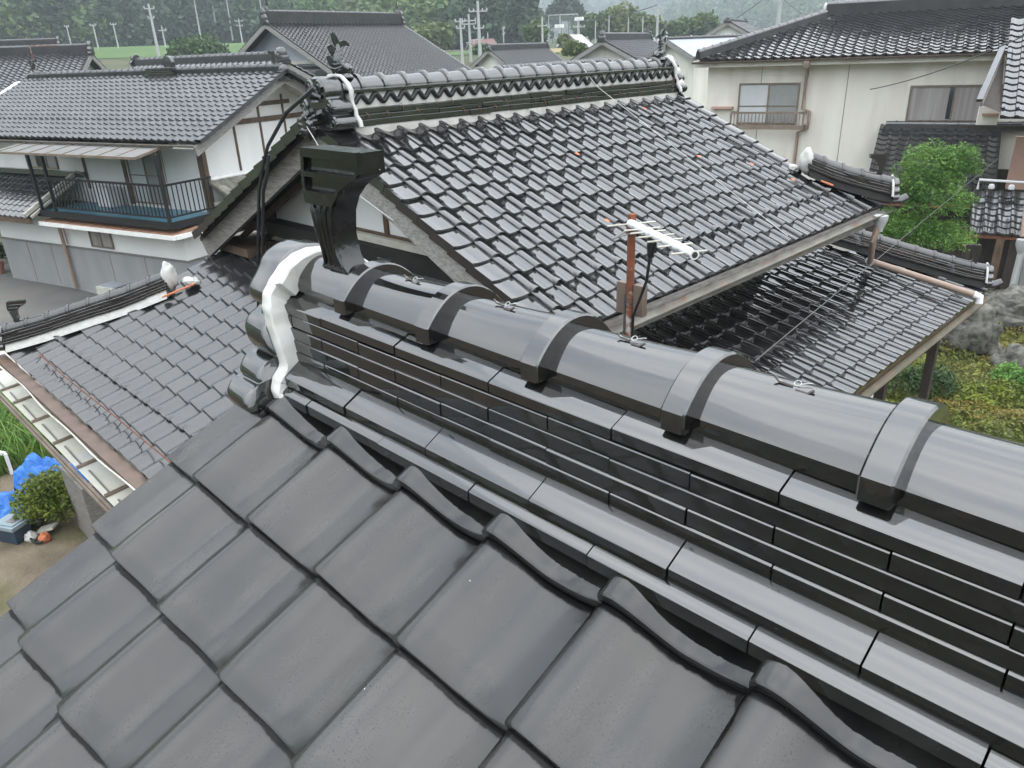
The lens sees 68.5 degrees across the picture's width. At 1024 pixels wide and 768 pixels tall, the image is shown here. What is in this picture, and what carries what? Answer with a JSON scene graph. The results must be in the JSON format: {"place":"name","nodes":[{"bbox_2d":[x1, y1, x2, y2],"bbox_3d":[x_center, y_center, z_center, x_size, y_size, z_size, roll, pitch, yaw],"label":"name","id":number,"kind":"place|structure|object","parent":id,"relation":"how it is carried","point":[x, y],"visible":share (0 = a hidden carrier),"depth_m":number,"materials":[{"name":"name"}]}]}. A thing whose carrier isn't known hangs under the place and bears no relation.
{"place":"outdoors","nodes":[
{"label":"outdoors","id":0,"kind":"place"},
{"bbox_2d":[0,391,62,476],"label":"tall grass","id":1,"kind":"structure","parent":0,"point":[11,437],"depth_m":12.71,"materials":[{"name":"green plant"}]},
{"bbox_2d":[0,264,97,325],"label":"pavement","id":2,"kind":"structure","parent":0,"point":[40,298],"depth_m":21.82,"materials":[{"name":"grey concrete"}]},
{"bbox_2d":[0,263,3,273],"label":"flowerpot","id":3,"kind":"object","parent":2,"relation":"on","point":[1,268],"visible":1,"depth_m":24.33,"materials":[{"name":"ceramic"}]},
{"bbox_2d":[0,248,6,260],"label":"shrub","id":4,"kind":"object","parent":3,"relation":"in","point":[2,253],"visible":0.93,"depth_m":24.23,"materials":[{"name":"green plant"}]},
{"bbox_2d":[96,281,127,294],"bbox_3d":[-11.202,-2.602,21.170,0.730,0.430,0.530,10,27,26],"label":"carton","id":5,"kind":"object","parent":2,"relation":"on","point":[105,287],"visible":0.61,"depth_m":21.00,"materials":[{"name":"cardboard"}]},
{"bbox_2d":[0,51,307,291],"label":"house","id":6,"kind":"structure","parent":2,"relation":"on","point":[129,175],"depth_m":20.70,"materials":[{"name":"white paint"}]},
{"bbox_2d":[24,155,58,168],"bbox_3d":[-14.064,-6.767,22.416,1.500,0.650,0.049,11,27,27],"label":"window","id":7,"kind":"structure","parent":6,"relation":"in","point":[51,162],"depth_m":22.37,"materials":[{"name":"grey glass"}]},
{"bbox_2d":[88,231,114,249],"bbox_3d":[-11.455,-4.084,20.929,0.960,0.600,0.049,11,27,27],"label":"window","id":8,"kind":"structure","parent":6,"relation":"in","point":[97,239],"depth_m":20.95,"materials":[{"name":"grey glass"}]},
{"bbox_2d":[126,150,169,204],"bbox_3d":[-9.962,-5.690,20.482,1.400,1.550,0.049,11,27,27],"label":"window","id":9,"kind":"structure","parent":6,"relation":"in","point":[142,170],"depth_m":20.54,"materials":[{"name":"grey glass"}]},
{"bbox_2d":[129,47,316,79],"bbox_3d":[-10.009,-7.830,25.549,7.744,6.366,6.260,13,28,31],"label":"roof ridge","id":10,"kind":"structure","parent":6,"relation":"attached to","point":[215,59],"depth_m":23.70,"materials":[{"name":"grey tile"}]},
{"bbox_2d":[0,41,107,91],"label":"house","id":11,"kind":"structure","parent":0,"point":[14,64],"depth_m":35.15,"materials":[{"name":"grey tile"}]},
{"bbox_2d":[93,43,244,58],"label":"rice field","id":12,"kind":"structure","parent":0,"point":[123,52],"depth_m":108.26,"materials":[{"name":"green plant"}]},
{"bbox_2d":[131,0,455,49],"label":"hill","id":13,"kind":"structure","parent":0,"point":[145,44],"depth_m":172.23,"materials":[{"name":"green plant"}]},
{"bbox_2d":[0,0,553,49],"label":"hill forest","id":14,"kind":"object","parent":13,"relation":"on","point":[512,17],"visible":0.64,"depth_m":156.09,"materials":[{"name":"green plant"}]},
{"bbox_2d":[314,0,466,41],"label":"hill forest","id":15,"kind":"object","parent":13,"relation":"on","point":[358,10],"visible":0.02,"depth_m":140.38,"materials":[{"name":"green plant"}]},
{"bbox_2d":[0,38,658,244],"bbox_3d":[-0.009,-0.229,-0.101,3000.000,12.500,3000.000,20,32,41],"label":"ground","id":16,"kind":"structure","parent":0,"point":[114,63],"depth_m":87.10,"materials":[{"name":"green plant"}]},
{"bbox_2d":[0,36,61,45],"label":"house","id":17,"kind":"structure","parent":16,"relation":"on","point":[26,42],"depth_m":50.65,"materials":[{"name":"grey tile"}]},
{"bbox_2d":[89,24,98,48],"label":"utility pole","id":18,"kind":"object","parent":16,"relation":"on","point":[95,35],"visible":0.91,"depth_m":113.45,"materials":[{"name":"concrete"}]},
{"bbox_2d":[110,23,118,47],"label":"utility pole","id":19,"kind":"object","parent":16,"relation":"on","point":[115,34],"visible":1,"depth_m":114.53,"materials":[{"name":"concrete"}]},
{"bbox_2d":[143,4,160,56],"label":"utility pole","id":20,"kind":"object","parent":16,"relation":"on","point":[154,34],"visible":0.95,"depth_m":87.14,"materials":[{"name":"concrete"}]},
{"bbox_2d":[158,25,166,51],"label":"utility pole","id":21,"kind":"object","parent":16,"relation":"on","point":[162,30],"visible":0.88,"depth_m":100.30,"materials":[{"name":"concrete"}]},
{"bbox_2d":[164,36,200,55],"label":"broad tree","id":22,"kind":"object","parent":16,"relation":"on","point":[176,47],"visible":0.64,"depth_m":83.94,"materials":[{"name":"green plant"}]},
{"bbox_2d":[194,0,201,38],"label":"bare trunk","id":23,"kind":"object","parent":16,"relation":"on","point":[197,20],"visible":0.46,"depth_m":158.22,"materials":[{"name":"wood"}]},
{"bbox_2d":[184,29,223,54],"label":"broad tree","id":24,"kind":"object","parent":16,"relation":"on","point":[206,39],"visible":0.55,"depth_m":84.56,"materials":[{"name":"green plant"}]},
{"bbox_2d":[205,40,231,53],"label":"broad tree","id":25,"kind":"object","parent":16,"relation":"on","point":[219,46],"visible":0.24,"depth_m":85.67,"materials":[{"name":"green plant"}]},
{"bbox_2d":[226,0,233,40],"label":"bare trunk","id":26,"kind":"object","parent":16,"relation":"on","point":[230,22],"visible":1,"depth_m":160.80,"materials":[{"name":"wood"}]},
{"bbox_2d":[234,19,242,42],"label":"utility pole","id":27,"kind":"object","parent":16,"relation":"on","point":[240,30],"visible":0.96,"depth_m":137.51,"materials":[{"name":"concrete"}]},
{"bbox_2d":[411,21,455,48],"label":"broad tree","id":28,"kind":"object","parent":16,"relation":"on","point":[440,35],"visible":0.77,"depth_m":105.07,"materials":[{"name":"green plant"}]},
{"bbox_2d":[454,18,465,63],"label":"utility pole","id":29,"kind":"object","parent":16,"relation":"on","point":[461,43],"visible":0.98,"depth_m":74.27,"materials":[{"name":"concrete"}]},
{"bbox_2d":[461,14,475,61],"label":"utility pole","id":30,"kind":"object","parent":16,"relation":"on","point":[469,42],"visible":0.97,"depth_m":76.01,"materials":[{"name":"concrete"}]},
{"bbox_2d":[468,1,487,57],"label":"utility pole","id":31,"kind":"object","parent":16,"relation":"on","point":[478,28],"visible":0.98,"depth_m":74.00,"materials":[{"name":"concrete"}]},
{"bbox_2d":[472,42,485,54],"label":"broad tree","id":32,"kind":"object","parent":16,"relation":"on","point":[475,49],"visible":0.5,"depth_m":84.39,"materials":[{"name":"green plant"}]},
{"bbox_2d":[465,38,496,52],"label":"shed","id":33,"kind":"structure","parent":16,"relation":"on","point":[490,41],"depth_m":87.40,"materials":[{"name":"white paint"}]},
{"bbox_2d":[470,41,564,68],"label":"house","id":34,"kind":"structure","parent":16,"relation":"on","point":[493,55],"depth_m":52.14,"materials":[{"name":"grey tile"}]},
{"bbox_2d":[521,17,548,42],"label":"broad tree","id":35,"kind":"object","parent":16,"relation":"on","point":[531,31],"visible":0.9,"depth_m":105.77,"materials":[{"name":"green plant"}]},
{"bbox_2d":[538,16,546,41],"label":"utility pole","id":36,"kind":"object","parent":16,"relation":"on","point":[542,36],"visible":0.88,"depth_m":97.52,"materials":[{"name":"concrete"}]},
{"bbox_2d":[543,1,558,42],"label":"conifer tree","id":37,"kind":"object","parent":16,"relation":"on","point":[549,11],"visible":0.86,"depth_m":205.37,"materials":[{"name":"green plant"}]},
{"bbox_2d":[554,24,563,45],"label":"utility pole","id":38,"kind":"object","parent":16,"relation":"on","point":[559,26],"visible":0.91,"depth_m":103.79,"materials":[{"name":"concrete"}]},
{"bbox_2d":[551,0,570,33],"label":"conifer tree","id":39,"kind":"object","parent":16,"relation":"on","point":[558,7],"visible":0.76,"depth_m":204.57,"materials":[{"name":"green plant"}]},
{"bbox_2d":[548,14,577,43],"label":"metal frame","id":40,"kind":"object","parent":16,"relation":"on","point":[559,23],"visible":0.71,"depth_m":110.06,"materials":[{"name":"metal"}]},
{"bbox_2d":[556,33,570,44],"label":"broad tree","id":41,"kind":"object","parent":16,"relation":"on","point":[563,37],"visible":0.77,"depth_m":101.06,"materials":[{"name":"green plant"}]},
{"bbox_2d":[559,0,577,33],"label":"conifer tree","id":42,"kind":"object","parent":16,"relation":"on","point":[571,9],"visible":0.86,"depth_m":204.07,"materials":[{"name":"green plant"}]},
{"bbox_2d":[559,39,588,56],"bbox_3d":[5.054,-25.708,60.654,2.327,3.832,2.481,-15,27,-26],"label":"broad tree","id":43,"kind":"object","parent":16,"relation":"on","point":[571,48],"visible":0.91,"depth_m":59.64,"materials":[{"name":"green plant"}]},
{"bbox_2d":[556,34,592,47],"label":"barn","id":44,"kind":"structure","parent":16,"relation":"on","point":[581,38],"depth_m":102.83,"materials":[{"name":"white paint"}]},
{"bbox_2d":[569,0,584,25],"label":"conifer tree","id":45,"kind":"object","parent":16,"relation":"on","point":[580,10],"visible":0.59,"depth_m":204.50,"materials":[{"name":"green plant"}]},
{"bbox_2d":[573,17,584,33],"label":"utility pole","id":46,"kind":"object","parent":16,"relation":"on","point":[578,19],"visible":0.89,"depth_m":106.13,"materials":[{"name":"concrete"}]},
{"bbox_2d":[570,11,607,41],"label":"broad tree","id":47,"kind":"object","parent":16,"relation":"on","point":[588,29],"visible":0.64,"depth_m":133.26,"materials":[{"name":"green plant"}]},
{"bbox_2d":[590,10,620,31],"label":"broad tree","id":48,"kind":"object","parent":16,"relation":"on","point":[603,13],"visible":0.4,"depth_m":132.58,"materials":[{"name":"green plant"}]},
{"bbox_2d":[570,22,658,61],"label":"house","id":49,"kind":"structure","parent":16,"relation":"on","point":[622,46],"depth_m":48.03,"materials":[{"name":"grey tile"}]},
{"bbox_2d":[601,0,642,31],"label":"broad tree","id":50,"kind":"object","parent":16,"relation":"on","point":[618,25],"visible":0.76,"depth_m":131.77,"materials":[{"name":"green plant"}]},
{"bbox_2d":[626,9,653,31],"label":"broad tree","id":51,"kind":"object","parent":16,"relation":"on","point":[638,27],"visible":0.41,"depth_m":132.06,"materials":[{"name":"green plant"}]},
{"bbox_2d":[639,15,668,37],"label":"broad tree","id":52,"kind":"object","parent":16,"relation":"on","point":[661,26],"visible":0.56,"depth_m":131.84,"materials":[{"name":"green plant"}]},
{"bbox_2d":[653,3,662,42],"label":"utility pole","id":53,"kind":"object","parent":16,"relation":"on","point":[657,20],"visible":0.94,"depth_m":84.21,"materials":[{"name":"concrete"}]},
{"bbox_2d":[666,15,694,36],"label":"broad tree","id":54,"kind":"object","parent":16,"relation":"on","point":[677,27],"visible":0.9,"depth_m":131.58,"materials":[{"name":"green plant"}]},
{"bbox_2d":[644,34,744,107],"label":"house","id":55,"kind":"structure","parent":16,"relation":"on","point":[682,50],"depth_m":44.09,"materials":[{"name":"paint"}]},
{"bbox_2d":[687,9,720,35],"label":"broad tree","id":56,"kind":"object","parent":16,"relation":"on","point":[703,23],"visible":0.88,"depth_m":130.37,"materials":[{"name":"green plant"}]},
{"bbox_2d":[776,0,781,24],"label":"utility pole","id":57,"kind":"object","parent":16,"relation":"on","point":[778,17],"visible":0.47,"depth_m":63.99,"materials":[{"name":"concrete"}]},
{"bbox_2d":[237,0,472,76],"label":"house","id":58,"kind":"structure","parent":0,"point":[387,43],"depth_m":39.93,"materials":[{"name":"tile"}]},
{"bbox_2d":[0,251,848,264],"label":"yard","id":59,"kind":"structure","parent":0,"point":[5,261],"depth_m":26.06,"materials":[{"name":"soil"}]},
{"bbox_2d":[0,418,87,616],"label":"dirt ground","id":60,"kind":"structure","parent":59,"relation":"on","point":[23,564],"depth_m":10.20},
{"bbox_2d":[0,451,13,474],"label":"rack","id":61,"kind":"object","parent":60,"relation":"on","point":[8,463],"visible":0.9,"depth_m":12.12,"materials":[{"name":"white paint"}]},
{"bbox_2d":[0,491,21,518],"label":"tarp","id":62,"kind":"object","parent":60,"relation":"on","point":[5,498],"visible":0.6,"depth_m":10.95,"materials":[{"name":"blue plastic"}]},
{"bbox_2d":[0,513,31,544],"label":"storage box","id":63,"kind":"object","parent":60,"relation":"on","point":[12,531],"visible":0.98,"depth_m":10.38,"materials":[{"name":"grey plastic"}]},
{"bbox_2d":[6,518,17,522],"bbox_3d":[-6.910,1.886,10.398,0.120,0.009,0.100,5,25,16],"label":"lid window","id":64,"kind":"structure","parent":63,"relation":"in","point":[10,520],"depth_m":10.38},
{"bbox_2d":[25,513,44,528],"bbox_3d":[-6.936,1.979,10.854,0.402,0.257,0.322,20,32,41],"label":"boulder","id":65,"kind":"object","parent":60,"relation":"on","point":[36,525],"visible":0.35,"depth_m":10.75,"materials":[{"name":"stone"}]},
{"bbox_2d":[12,453,68,492],"bbox_3d":[-7.221,1.357,11.596,0.969,0.617,0.835,20,32,41],"label":"tarp","id":66,"kind":"object","parent":60,"relation":"on","point":[35,464],"visible":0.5,"depth_m":11.44,"materials":[{"name":"blue plastic"}]},
{"bbox_2d":[24,521,57,543],"bbox_3d":[-6.598,2.111,10.499,0.392,0.208,0.369,-3,24,-1],"label":"scrap heap","id":67,"kind":"object","parent":60,"relation":"on","point":[31,536],"visible":1,"depth_m":10.42,"materials":[{"name":"orange plastic"}]},
{"bbox_2d":[9,463,76,524],"bbox_3d":[-6.584,1.584,10.788,1.176,0.854,1.150,20,32,41],"label":"bush","id":68,"kind":"object","parent":60,"relation":"on","point":[49,488],"visible":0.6,"depth_m":10.51,"materials":[{"name":"green plant"}]},
{"bbox_2d":[59,463,113,537],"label":"wall","id":69,"kind":"structure","parent":60,"relation":"on","point":[89,510],"depth_m":10.08,"materials":[{"name":"grey concrete"}]},
{"bbox_2d":[70,462,87,481],"bbox_3d":[-5.738,1.041,10.170,0.727,0.260,0.428,20,32,41],"label":"tarp","id":70,"kind":"object","parent":69,"relation":"on","point":[75,468],"visible":0.06,"depth_m":9.94,"materials":[{"name":"blue plastic"}]},
{"bbox_2d":[0,28,1003,490],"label":"house","id":71,"kind":"structure","parent":59,"relation":"on","point":[492,180],"depth_m":7.90,"materials":[{"name":"tile"}]},
{"bbox_2d":[0,351,147,511],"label":"canopy","id":72,"kind":"object","parent":71,"relation":"attached to","point":[110,487],"visible":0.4,"depth_m":7.40,"materials":[{"name":"plastic"}]},
{"bbox_2d":[261,154,269,257],"bbox_3d":[-2.406,-1.447,7.293,0.563,1.529,0.072,17,30,36],"label":"cable","id":73,"kind":"object","parent":71,"relation":"hanging from","point":[263,204],"visible":0.77,"depth_m":7.10,"materials":[{"name":"black rubber"}]},
{"bbox_2d":[257,86,315,305],"bbox_3d":[-2.181,-1.636,7.056,1.341,2.150,0.108,14,29,33],"label":"cable","id":74,"kind":"object","parent":71,"relation":"hanging from","point":[294,105],"visible":0.88,"depth_m":6.87,"materials":[{"name":"black rubber"}]},
{"bbox_2d":[306,125,393,220],"bbox_3d":[-1.499,-1.895,6.627,1.118,0.816,0.109,17,30,37],"label":"thin wire","id":75,"kind":"object","parent":71,"relation":"hanging from","point":[360,196],"visible":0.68,"depth_m":6.59,"materials":[{"name":"black metal"}]},
{"bbox_2d":[607,213,707,336],"bbox_3d":[0.965,-0.192,5.392,0.370,1.880,1.126,-6,24,-9],"label":"antenna","id":76,"kind":"object","parent":71,"relation":"attached to","point":[631,300],"visible":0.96,"depth_m":5.47,"materials":[{"name":"metal"}]},
{"bbox_2d":[575,107,794,221],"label":"dead leaves","id":77,"kind":"object","parent":71,"relation":"on","point":[607,220],"visible":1,"depth_m":8.73,"materials":[{"name":"orange plant"}]},
{"bbox_2d":[584,69,787,235],"bbox_3d":[1.828,-2.696,8.407,0.013,1.660,2.973,-21,30,-36],"label":"guy wire","id":78,"kind":"object","parent":71,"relation":"attached to","point":[687,157],"visible":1,"depth_m":8.33,"materials":[{"name":"grey metal"}]},
{"bbox_2d":[691,0,1023,250],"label":"house","id":79,"kind":"structure","parent":59,"relation":"on","point":[791,90],"depth_m":21.77,"materials":[{"name":"beige paint"}]},
{"bbox_2d":[736,82,800,123],"bbox_3d":[7.698,-8.442,22.641,1.760,1.160,0.049,10,27,26],"label":"window","id":80,"kind":"structure","parent":79,"relation":"in","point":[752,97],"depth_m":22.61,"materials":[{"name":"grey glass"}]},
{"bbox_2d":[905,85,1002,120],"bbox_3d":[11.991,-7.624,20.435,2.200,0.940,0.049,10,27,26],"label":"window","id":81,"kind":"structure","parent":79,"relation":"in","point":[925,102],"depth_m":20.54,"materials":[{"name":"grey glass"}]},
{"bbox_2d":[863,120,1023,260],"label":"shed","id":82,"kind":"structure","parent":59,"relation":"on","point":[896,138],"depth_m":20.31,"materials":[{"name":"tile"}]},
{"bbox_2d":[885,318,1023,443],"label":"ground cover","id":83,"kind":"object","parent":59,"relation":"on","point":[1010,430],"visible":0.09,"depth_m":13.39,"materials":[{"name":"green plant"}]},
{"bbox_2d":[887,362,932,396],"bbox_3d":[6.925,-0.082,13.458,1.184,0.764,1.002,20,32,41],"label":"shrub","id":84,"kind":"object","parent":83,"relation":"on","point":[912,373],"visible":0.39,"depth_m":13.21,"materials":[{"name":"green plant"}]},
{"bbox_2d":[880,138,985,251],"bbox_3d":[8.200,-2.659,14.943,2.049,4.199,1.961,20,32,41],"label":"broad tree","id":85,"kind":"object","parent":83,"relation":"on","point":[949,160],"visible":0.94,"depth_m":14.29,"materials":[{"name":"green plant"}]},
{"bbox_2d":[903,362,965,397],"bbox_3d":[7.497,-0.046,13.447,1.022,0.667,0.915,20,32,41],"label":"shrub","id":86,"kind":"object","parent":83,"relation":"on","point":[945,378],"visible":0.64,"depth_m":13.23,"materials":[{"name":"green plant"}]},
{"bbox_2d":[938,303,1004,358],"bbox_3d":[9.328,-0.962,15.457,1.570,1.738,1.109,20,32,41],"label":"rock","id":87,"kind":"object","parent":83,"relation":"on","point":[979,331],"visible":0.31,"depth_m":14.92,"materials":[{"name":"stone"}]},
{"bbox_2d":[948,17,1023,290],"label":"house","id":88,"kind":"structure","parent":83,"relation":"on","point":[996,222],"depth_m":17.32,"materials":[{"name":"grey tile"}]},
{"bbox_2d":[1018,262,1023,284],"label":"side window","id":89,"kind":"structure","parent":88,"relation":"in","point":[1021,280],"depth_m":17.35,"materials":[{"name":"grey glass"}]},
{"bbox_2d":[984,284,1023,334],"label":"rock","id":90,"kind":"object","parent":83,"relation":"on","point":[1007,304],"visible":0.41,"depth_m":16.31,"materials":[{"name":"stone"}]},
{"bbox_2d":[987,361,1023,390],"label":"shrub","id":91,"kind":"object","parent":83,"relation":"on","point":[1009,371],"visible":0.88,"depth_m":13.52,"materials":[{"name":"green plant"}]},
{"bbox_2d":[990,343,1023,379],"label":"rock","id":92,"kind":"object","parent":83,"relation":"on","point":[1014,352],"visible":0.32,"depth_m":14.20,"materials":[{"name":"stone"}]},
{"bbox_2d":[446,52,472,54],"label":"rice field","id":93,"kind":"structure","parent":0,"point":[457,53],"depth_m":87.71,"materials":[{"name":"green plant"}]},
{"bbox_2d":[0,145,1023,767],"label":"house","id":94,"kind":"structure","parent":0,"point":[386,515],"depth_m":1.27,"materials":[{"name":"tile"}]},
{"bbox_2d":[501,57,610,67],"bbox_3d":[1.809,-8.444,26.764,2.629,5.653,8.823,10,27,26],"label":"roof ridge","id":95,"kind":"structure","parent":0,"point":[596,60],"depth_m":25.36,"materials":[{"name":"grey tile"}]},
{"bbox_2d":[551,48,561,52],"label":"dry field","id":96,"kind":"structure","parent":0,"point":[555,50],"depth_m":87.15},
{"bbox_2d":[554,5,656,21],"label":"power line","id":97,"kind":"object","parent":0,"point":[614,16],"visible":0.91,"depth_m":105.37,"materials":[{"name":"black metal"}]},
{"bbox_2d":[703,16,762,39],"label":"house","id":98,"kind":"structure","parent":0,"point":[729,26],"depth_m":58.16,"materials":[{"name":"white paint"}]},
{"bbox_2d":[755,141,1018,360],"bbox_3d":[5.584,-2.534,8.874,0.004,1.179,17.045,14,28,32],"label":"overhead wire","id":99,"kind":"object","parent":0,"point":[854,278],"visible":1,"depth_m":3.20,"materials":[{"name":"black metal"}]},
{"bbox_2d":[870,35,1023,89],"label":"overhead wire","id":100,"kind":"object","parent":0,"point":[952,65],"visible":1,"depth_m":16.85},
{"bbox_3d":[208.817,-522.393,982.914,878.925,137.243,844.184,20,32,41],"label":"far hill","id":101,"kind":"structure","parent":0,"visible":0},
{"bbox_2d":[538,0,689,38],"bbox_3d":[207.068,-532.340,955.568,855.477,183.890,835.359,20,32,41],"label":"hill forest","id":102,"kind":"object","parent":101,"relation":"on","point":[603,5],"visible":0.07,"depth_m":735.59,"materials":[{"name":"green plant"}]},
{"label":"far hill","id":103,"kind":"structure","parent":0,"visible":0},
{"bbox_2d":[661,0,849,29],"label":"hill forest","id":104,"kind":"object","parent":103,"relation":"on","point":[762,14],"visible":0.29,"depth_m":474.89,"materials":[{"name":"green plant"}]}
]}

